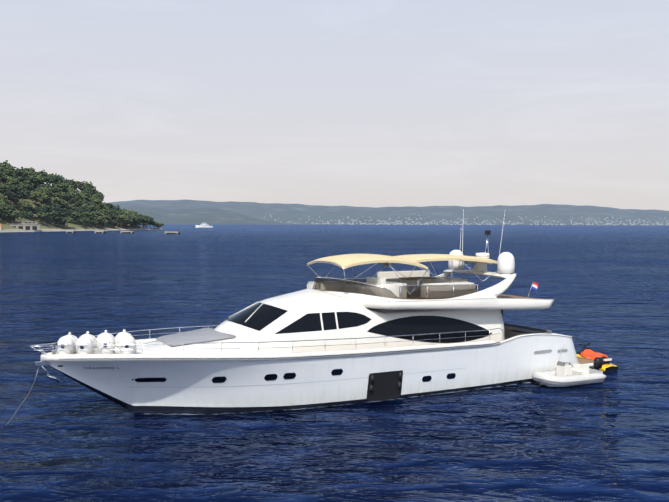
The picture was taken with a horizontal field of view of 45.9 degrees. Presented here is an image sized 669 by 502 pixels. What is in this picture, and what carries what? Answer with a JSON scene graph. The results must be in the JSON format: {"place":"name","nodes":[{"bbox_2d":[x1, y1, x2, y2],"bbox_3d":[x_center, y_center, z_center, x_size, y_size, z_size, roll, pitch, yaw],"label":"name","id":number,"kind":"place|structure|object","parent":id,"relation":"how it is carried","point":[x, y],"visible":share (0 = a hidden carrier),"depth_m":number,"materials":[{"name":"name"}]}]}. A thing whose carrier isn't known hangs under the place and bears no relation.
{"place":"outdoors","nodes":[
{"label":"outdoors","id":0,"kind":"place"},
{"bbox_2d":[0,180,162,231],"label":"headland terrain","id":1,"kind":"structure","parent":0,"point":[47,225],"depth_m":725.54,"materials":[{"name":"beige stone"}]},
{"bbox_2d":[0,173,6,184],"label":"pine tree","id":2,"kind":"object","parent":1,"relation":"on","point":[3,176],"visible":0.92,"depth_m":711.78,"materials":[{"name":"green plant"}]},
{"bbox_2d":[0,195,7,200],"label":"pine tree","id":3,"kind":"object","parent":1,"relation":"on","point":[4,197],"visible":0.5,"depth_m":669.19,"materials":[{"name":"green plant"}]},
{"bbox_2d":[0,167,8,183],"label":"pine tree","id":4,"kind":"object","parent":1,"relation":"on","point":[2,170],"visible":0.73,"depth_m":726.09,"materials":[{"name":"green plant"}]},
{"bbox_2d":[0,185,9,192],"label":"pine tree","id":5,"kind":"object","parent":1,"relation":"on","point":[2,188],"visible":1,"depth_m":674.58,"materials":[{"name":"green plant"}]},
{"bbox_2d":[0,203,13,222],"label":"pine tree","id":6,"kind":"object","parent":1,"relation":"on","point":[7,208],"visible":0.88,"depth_m":643.21,"materials":[{"name":"green plant"}]},
{"bbox_2d":[4,190,17,204],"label":"pine tree","id":7,"kind":"object","parent":1,"relation":"on","point":[11,195],"visible":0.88,"depth_m":686.77,"materials":[{"name":"green plant"}]},
{"bbox_2d":[6,213,15,223],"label":"pine tree","id":8,"kind":"object","parent":1,"relation":"on","point":[12,217],"visible":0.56,"depth_m":648.17,"materials":[{"name":"green plant"}]},
{"bbox_2d":[5,210,19,223],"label":"pine tree","id":9,"kind":"object","parent":1,"relation":"on","point":[14,213],"visible":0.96,"depth_m":644.88,"materials":[{"name":"green plant"}]},
{"bbox_2d":[5,177,19,185],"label":"pine tree","id":10,"kind":"object","parent":1,"relation":"on","point":[16,182],"visible":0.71,"depth_m":710.79,"materials":[{"name":"green plant"}]},
{"bbox_2d":[4,184,23,192],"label":"pine tree","id":11,"kind":"object","parent":1,"relation":"on","point":[14,188],"visible":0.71,"depth_m":696.98,"materials":[{"name":"green plant"}]},
{"bbox_2d":[15,177,26,186],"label":"pine tree","id":12,"kind":"object","parent":1,"relation":"on","point":[21,179],"visible":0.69,"depth_m":737.20,"materials":[{"name":"green plant"}]},
{"bbox_2d":[13,169,29,184],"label":"pine tree","id":13,"kind":"object","parent":1,"relation":"on","point":[20,173],"visible":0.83,"depth_m":752.68,"materials":[{"name":"green plant"}]},
{"bbox_2d":[14,190,29,199],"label":"pine tree","id":14,"kind":"object","parent":1,"relation":"on","point":[22,194],"visible":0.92,"depth_m":698.51,"materials":[{"name":"green plant"}]},
{"bbox_2d":[17,199,27,205],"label":"pine tree","id":15,"kind":"object","parent":1,"relation":"on","point":[19,202],"visible":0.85,"depth_m":691.87,"materials":[{"name":"green plant"}]},
{"bbox_2d":[18,202,32,211],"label":"pine tree","id":16,"kind":"object","parent":1,"relation":"on","point":[25,205],"visible":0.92,"depth_m":682.65,"materials":[{"name":"green plant"}]},
{"bbox_2d":[18,209,33,218],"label":"pine tree","id":17,"kind":"object","parent":1,"relation":"on","point":[25,214],"visible":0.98,"depth_m":660.23,"materials":[{"name":"green plant"}]},
{"bbox_2d":[20,181,33,195],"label":"pine tree","id":18,"kind":"object","parent":1,"relation":"on","point":[26,185],"visible":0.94,"depth_m":729.56,"materials":[{"name":"green plant"}]},
{"bbox_2d":[25,177,38,183],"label":"pine tree","id":19,"kind":"object","parent":1,"relation":"on","point":[32,180],"visible":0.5,"depth_m":752.68,"materials":[{"name":"green plant"}]},
{"bbox_2d":[26,172,37,178],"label":"pine tree","id":20,"kind":"object","parent":1,"relation":"on","point":[32,174],"visible":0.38,"depth_m":764.68,"materials":[{"name":"green plant"}]},
{"bbox_2d":[30,191,42,205],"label":"pine tree","id":21,"kind":"object","parent":1,"relation":"on","point":[34,195],"visible":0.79,"depth_m":717.62,"materials":[{"name":"green plant"}]},
{"bbox_2d":[30,174,44,182],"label":"pine tree","id":22,"kind":"object","parent":1,"relation":"on","point":[39,179],"visible":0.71,"depth_m":757.67,"materials":[{"name":"green plant"}]},
{"bbox_2d":[28,206,47,220],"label":"pine tree","id":23,"kind":"object","parent":1,"relation":"on","point":[37,209],"visible":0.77,"depth_m":693.22,"materials":[{"name":"green plant"}]},
{"bbox_2d":[33,183,44,188],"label":"pine tree","id":24,"kind":"object","parent":1,"relation":"on","point":[37,185],"visible":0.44,"depth_m":756.83,"materials":[{"name":"green plant"}]},
{"bbox_2d":[35,211,47,225],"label":"pine tree","id":25,"kind":"object","parent":1,"relation":"on","point":[42,215],"visible":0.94,"depth_m":686.21,"materials":[{"name":"green plant"}]},
{"bbox_2d":[33,188,49,194],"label":"pine tree","id":26,"kind":"object","parent":1,"relation":"on","point":[47,191],"visible":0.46,"depth_m":734.28,"materials":[{"name":"green plant"}]},
{"bbox_2d":[35,192,50,202],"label":"pine tree","id":27,"kind":"object","parent":1,"relation":"on","point":[44,198],"visible":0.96,"depth_m":719.14,"materials":[{"name":"green plant"}]},
{"bbox_2d":[40,205,50,218],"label":"pine tree","id":28,"kind":"object","parent":1,"relation":"on","point":[43,207],"visible":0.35,"depth_m":703.11,"materials":[{"name":"green plant"}]},
{"bbox_2d":[41,184,53,193],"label":"pine tree","id":29,"kind":"object","parent":1,"relation":"on","point":[48,188],"visible":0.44,"depth_m":749.82,"materials":[{"name":"green plant"}]},
{"bbox_2d":[44,176,56,182],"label":"pine tree","id":30,"kind":"object","parent":1,"relation":"on","point":[49,180],"visible":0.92,"depth_m":785.46,"materials":[{"name":"green plant"}]},
{"bbox_2d":[45,209,59,225],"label":"pine tree","id":31,"kind":"object","parent":1,"relation":"on","point":[51,215],"visible":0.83,"depth_m":699.14,"materials":[{"name":"green plant"}]},
{"bbox_2d":[48,203,60,222],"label":"pine tree","id":32,"kind":"object","parent":1,"relation":"on","point":[54,207],"visible":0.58,"depth_m":710.84,"materials":[{"name":"green plant"}]},
{"bbox_2d":[52,187,59,191],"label":"pine tree","id":33,"kind":"object","parent":1,"relation":"on","point":[55,189],"visible":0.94,"depth_m":781.67,"materials":[{"name":"green plant"}]},
{"bbox_2d":[52,176,62,182],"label":"pine tree","id":34,"kind":"object","parent":1,"relation":"on","point":[58,178],"visible":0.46,"depth_m":804.33,"materials":[{"name":"green plant"}]},
{"bbox_2d":[51,197,64,204],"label":"pine tree","id":35,"kind":"object","parent":1,"relation":"on","point":[60,202],"visible":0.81,"depth_m":738.52,"materials":[{"name":"green plant"}]},
{"bbox_2d":[53,217,66,227],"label":"pine tree","id":36,"kind":"object","parent":1,"relation":"on","point":[60,220],"visible":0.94,"depth_m":707.14,"materials":[{"name":"green plant"}]},
{"bbox_2d":[52,181,68,190],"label":"pine tree","id":37,"kind":"object","parent":1,"relation":"on","point":[65,185],"visible":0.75,"depth_m":791.04,"materials":[{"name":"green plant"}]},
{"bbox_2d":[55,192,65,197],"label":"pine tree","id":38,"kind":"object","parent":1,"relation":"on","point":[63,195],"visible":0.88,"depth_m":770.88,"materials":[{"name":"green plant"}]},
{"bbox_2d":[0,219,124,231],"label":"shore buildings","id":39,"kind":"structure","parent":1,"relation":"on","point":[28,226],"depth_m":652.07,"materials":[{"name":"concrete"}]},
{"bbox_2d":[59,208,73,214],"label":"pine tree","id":40,"kind":"object","parent":1,"relation":"on","point":[65,211],"visible":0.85,"depth_m":736.70,"materials":[{"name":"green plant"}]},
{"bbox_2d":[62,200,70,207],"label":"pine tree","id":41,"kind":"object","parent":1,"relation":"on","point":[67,204],"visible":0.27,"depth_m":754.69,"materials":[{"name":"green plant"}]},
{"bbox_2d":[64,217,73,228],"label":"pine tree","id":42,"kind":"object","parent":1,"relation":"on","point":[70,219],"visible":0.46,"depth_m":721.94,"materials":[{"name":"green plant"}]},
{"bbox_2d":[67,180,79,188],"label":"pine tree","id":43,"kind":"object","parent":1,"relation":"on","point":[72,182],"visible":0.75,"depth_m":841.25,"materials":[{"name":"green plant"}]},
{"bbox_2d":[66,189,81,198],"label":"pine tree","id":44,"kind":"object","parent":1,"relation":"on","point":[75,193],"visible":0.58,"depth_m":785.86,"materials":[{"name":"green plant"}]},
{"bbox_2d":[68,194,81,206],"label":"pine tree","id":45,"kind":"object","parent":1,"relation":"on","point":[78,198],"visible":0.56,"depth_m":785.16,"materials":[{"name":"green plant"}]},
{"bbox_2d":[69,198,81,205],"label":"pine tree","id":46,"kind":"object","parent":1,"relation":"on","point":[75,201],"visible":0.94,"depth_m":776.38,"materials":[{"name":"green plant"}]},
{"bbox_2d":[70,211,81,224],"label":"pine tree","id":47,"kind":"object","parent":1,"relation":"on","point":[74,215],"visible":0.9,"depth_m":742.00,"materials":[{"name":"green plant"}]},
{"bbox_2d":[75,207,88,223],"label":"pine tree","id":48,"kind":"object","parent":1,"relation":"on","point":[80,209],"visible":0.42,"depth_m":750.63,"materials":[{"name":"green plant"}]},
{"bbox_2d":[77,217,89,228],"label":"pine tree","id":49,"kind":"object","parent":1,"relation":"on","point":[85,220],"visible":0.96,"depth_m":741.49,"materials":[{"name":"green plant"}]},
{"bbox_2d":[78,211,88,218],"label":"pine tree","id":50,"kind":"object","parent":1,"relation":"on","point":[83,214],"visible":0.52,"depth_m":750.04,"materials":[{"name":"green plant"}]},
{"bbox_2d":[77,199,90,206],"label":"pine tree","id":51,"kind":"object","parent":1,"relation":"on","point":[84,201],"visible":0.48,"depth_m":780.35,"materials":[{"name":"green plant"}]},
{"bbox_2d":[79,184,89,190],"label":"pine tree","id":52,"kind":"object","parent":1,"relation":"on","point":[83,187],"visible":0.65,"depth_m":850.04,"materials":[{"name":"green plant"}]},
{"bbox_2d":[80,188,92,196],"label":"pine tree","id":53,"kind":"object","parent":1,"relation":"on","point":[89,193],"visible":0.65,"depth_m":812.32,"materials":[{"name":"green plant"}]},
{"bbox_2d":[81,202,94,210],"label":"pine tree","id":54,"kind":"object","parent":1,"relation":"on","point":[91,207],"visible":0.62,"depth_m":770.74,"materials":[{"name":"green plant"}]},
{"bbox_2d":[87,210,96,226],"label":"pine tree","id":55,"kind":"object","parent":1,"relation":"on","point":[92,214],"visible":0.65,"depth_m":764.90,"materials":[{"name":"green plant"}]},
{"bbox_2d":[89,220,97,225],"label":"pine tree","id":56,"kind":"object","parent":1,"relation":"on","point":[93,221],"visible":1,"depth_m":756.21,"materials":[{"name":"green plant"}]},
{"bbox_2d":[90,215,102,225],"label":"pine tree","id":57,"kind":"object","parent":1,"relation":"on","point":[98,218],"visible":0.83,"depth_m":765.87,"materials":[{"name":"green plant"}]},
{"bbox_2d":[92,197,103,206],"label":"pine tree","id":58,"kind":"object","parent":1,"relation":"on","point":[97,201],"visible":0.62,"depth_m":808.81,"materials":[{"name":"green plant"}]},
{"bbox_2d":[95,192,103,199],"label":"pine tree","id":59,"kind":"object","parent":1,"relation":"on","point":[99,195],"visible":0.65,"depth_m":851.58,"materials":[{"name":"green plant"}]},
{"bbox_2d":[98,219,108,226],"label":"pine tree","id":60,"kind":"object","parent":1,"relation":"on","point":[103,222],"visible":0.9,"depth_m":777.10,"materials":[{"name":"green plant"}]},
{"bbox_2d":[100,211,110,216],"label":"pine tree","id":61,"kind":"object","parent":1,"relation":"on","point":[103,212],"visible":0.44,"depth_m":794.29,"materials":[{"name":"green plant"}]},
{"bbox_2d":[101,214,111,219],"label":"pine tree","id":62,"kind":"object","parent":1,"relation":"on","point":[104,216],"visible":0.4,"depth_m":787.82,"materials":[{"name":"green plant"}]},
{"bbox_2d":[108,219,117,226],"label":"pine tree","id":63,"kind":"object","parent":1,"relation":"on","point":[113,221],"visible":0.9,"depth_m":798.90,"materials":[{"name":"green plant"}]},
{"bbox_2d":[108,207,118,218],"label":"pine tree","id":64,"kind":"object","parent":1,"relation":"on","point":[115,212],"visible":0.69,"depth_m":816.85,"materials":[{"name":"green plant"}]},
{"bbox_2d":[115,215,128,224],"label":"pine tree","id":65,"kind":"object","parent":1,"relation":"on","point":[122,217],"visible":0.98,"depth_m":816.93,"materials":[{"name":"green plant"}]},
{"bbox_2d":[121,218,130,224],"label":"pine tree","id":66,"kind":"object","parent":1,"relation":"on","point":[127,221],"visible":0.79,"depth_m":820.86,"materials":[{"name":"green plant"}]},
{"bbox_2d":[125,209,137,215],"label":"pine tree","id":67,"kind":"object","parent":1,"relation":"on","point":[133,211],"visible":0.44,"depth_m":848.59,"materials":[{"name":"green plant"}]},
{"bbox_2d":[131,213,138,228],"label":"pine tree","id":68,"kind":"object","parent":1,"relation":"on","point":[136,216],"visible":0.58,"depth_m":838.99,"materials":[{"name":"green plant"}]},
{"bbox_2d":[120,206,335,224],"bbox_3d":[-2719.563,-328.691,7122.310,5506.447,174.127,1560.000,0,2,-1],"label":"distant hill","id":69,"kind":"structure","parent":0,"point":[199,216],"depth_m":6783.81,"materials":[{"name":"grey"}]},
{"bbox_2d":[58,349,567,400],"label":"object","id":70,"kind":"object","parent":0,"point":[384,385],"visible":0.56,"depth_m":31.23,"materials":[{"name":"black glass"}]},
{"bbox_2d":[0,224,668,501],"bbox_3d":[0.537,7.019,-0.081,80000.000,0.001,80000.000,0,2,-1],"label":"sea water","id":71,"kind":"structure","parent":0,"point":[604,287],"depth_m":31.41,"materials":[{"name":"blue liquid"}]},
{"bbox_2d":[66,231,180,233],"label":"jetties","id":72,"kind":"object","parent":71,"relation":"on","point":[123,232],"visible":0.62,"depth_m":557.65,"materials":[{"name":"black"}]},
{"bbox_2d":[196,223,212,227],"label":"distant boat","id":73,"kind":"object","parent":71,"relation":"in","point":[204,225],"visible":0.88,"depth_m":1426.50,"materials":[{"name":"white"}]},
{"bbox_2d":[43,335,578,413],"bbox_3d":[0.208,5.218,33.440,23.930,3.211,5.813,-1,2,-29],"label":"yacht hull","id":74,"kind":"object","parent":71,"relation":"on","point":[187,387],"visible":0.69,"depth_m":29.73,"materials":[{"name":"white plastic"}]},
{"bbox_2d":[7,349,59,423],"bbox_3d":[-10.678,5.163,27.629,2.201,3.262,0.650,-1,2,-21],"label":"yacht anchor gear","id":75,"kind":"object","parent":74,"relation":"attached to","point":[40,363],"visible":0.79,"depth_m":27.60,"materials":[{"name":"silver metal"}]},
{"bbox_2d":[73,347,151,353],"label":"deck fittings","id":76,"kind":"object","parent":74,"relation":"attached to","point":[96,351],"depth_m":28.47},
{"bbox_2d":[57,329,138,353],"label":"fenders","id":77,"kind":"object","parent":76,"relation":"on","point":[106,338],"visible":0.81,"depth_m":27.63,"materials":[{"name":"white plastic"}]},
{"bbox_2d":[136,337,245,353],"bbox_3d":[-5.655,3.517,30.116,4.700,0.775,3.500,-1,2,-29],"label":"foredeck coachroof","id":78,"kind":"object","parent":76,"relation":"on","point":[178,349],"visible":0.31,"depth_m":29.08,"materials":[{"name":"white plastic"}]},
{"bbox_2d":[156,328,235,345],"bbox_3d":[-5.392,3.279,30.254,2.400,0.312,2.640,-1,2,-29],"label":"sun pad","id":79,"kind":"object","parent":78,"relation":"on","point":[202,335],"visible":0.96,"depth_m":29.84,"materials":[{"name":"grey fabric"}]},
{"bbox_2d":[29,325,504,354],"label":"yacht rails","id":80,"kind":"object","parent":74,"relation":"attached to","point":[142,349],"visible":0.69,"depth_m":29.09,"materials":[{"name":"silver metal"}]},
{"bbox_2d":[41,338,500,361],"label":"deck","id":81,"kind":"structure","parent":74,"relation":"attached to","point":[48,356],"depth_m":28.75,"materials":[{"name":"white plastic"}]},
{"bbox_2d":[214,288,504,353],"bbox_3d":[0.879,2.790,33.727,12.550,2.488,4.700,-1,2,-29],"label":"yacht superstructure","id":82,"kind":"object","parent":74,"relation":"on","point":[265,320],"visible":0.62,"depth_m":31.01,"materials":[{"name":"white plastic"}]},
{"bbox_2d":[275,312,491,342],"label":"cabin windows","id":83,"kind":"structure","parent":82,"relation":"in","point":[410,325],"depth_m":32.30,"materials":[{"name":"black glass"}]},
{"bbox_2d":[317,288,553,309],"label":"flybridge deck","id":84,"kind":"structure","parent":82,"relation":"on","point":[485,299],"depth_m":33.02,"materials":[{"name":"white plastic"}]},
{"bbox_2d":[307,254,497,294],"bbox_3d":[3.474,0.888,34.665,8.980,1.620,4.093,-1,2,-29],"label":"bimini top","id":85,"kind":"object","parent":84,"relation":"attached to","point":[344,261],"visible":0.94,"depth_m":32.94,"materials":[{"name":"beige fabric"}]},
{"bbox_2d":[435,269,515,296],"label":"radar arch","id":86,"kind":"structure","parent":84,"relation":"on","point":[499,288],"depth_m":34.94,"materials":[{"name":"white plastic"}]},
{"bbox_2d":[448,209,514,273],"bbox_3d":[6.964,-0.497,36.997,1.355,2.970,4.370,-1,2,-29],"label":"yacht arch gear","id":87,"kind":"object","parent":86,"relation":"on","point":[506,263],"visible":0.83,"depth_m":36.71,"materials":[{"name":"white plastic"}]},
{"bbox_2d":[307,270,475,298],"bbox_3d":[2.886,1.518,34.788,7.325,0.970,4.280,-1,2,-29],"label":"flybridge seating","id":88,"kind":"object","parent":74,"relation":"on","point":[391,281],"visible":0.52,"depth_m":33.87,"materials":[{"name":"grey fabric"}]},
{"bbox_2d":[313,276,478,298],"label":"yacht fly screens","id":89,"kind":"object","parent":74,"relation":"on","point":[379,288],"visible":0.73,"depth_m":32.49,"materials":[{"name":"grey plastic"}]},
{"bbox_2d":[499,283,593,373],"bbox_3d":[9.076,3.490,37.838,7.152,4.415,6.630,-1,2,-29],"label":"yacht cockpit","id":90,"kind":"object","parent":74,"relation":"on","point":[513,331],"visible":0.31,"depth_m":37.29,"materials":[{"name":"white plastic"}]},
{"bbox_2d":[532,357,605,386],"bbox_3d":[10.362,5.431,34.800,3.887,1.250,1.660,-1,2,-27],"label":"dinghy","id":91,"kind":"object","parent":71,"relation":"on","point":[564,375],"visible":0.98,"depth_m":34.39,"materials":[{"name":"grey"}]},
{"bbox_2d":[576,343,617,371],"bbox_3d":[12.584,5.240,38.937,1.114,1.256,2.760,-1,4,-29],"label":"jet ski","id":92,"kind":"object","parent":71,"relation":"in","point":[589,353],"visible":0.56,"depth_m":38.24,"materials":[{"name":"orange plastic"}]},
{"bbox_2d":[0,0,668,210],"label":"sky","id":93,"kind":"structure","parent":0,"point":[355,103],"materials":[{"name":"white"}]},
{"bbox_2d":[109,200,668,225],"bbox_3d":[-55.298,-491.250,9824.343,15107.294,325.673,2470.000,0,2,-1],"label":"shore hills","id":94,"kind":"structure","parent":0,"point":[295,213],"depth_m":9359.40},
{"bbox_2d":[264,214,668,224],"bbox_3d":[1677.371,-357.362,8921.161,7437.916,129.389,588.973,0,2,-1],"label":"distant town buildings","id":95,"kind":"structure","parent":94,"relation":"on","point":[482,222],"depth_m":8760.58,"materials":[{"name":"grey"}]},
{"bbox_2d":[532,282,537,290],"bbox_3d":[9.005,1.646,35.481,0.464,0.530,0.137,-1,2,-29],"label":"flag","id":96,"kind":"object","parent":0,"point":[534,286],"visible":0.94,"depth_m":35.46,"materials":[{"name":"multicoloured fabric"}]}
]}

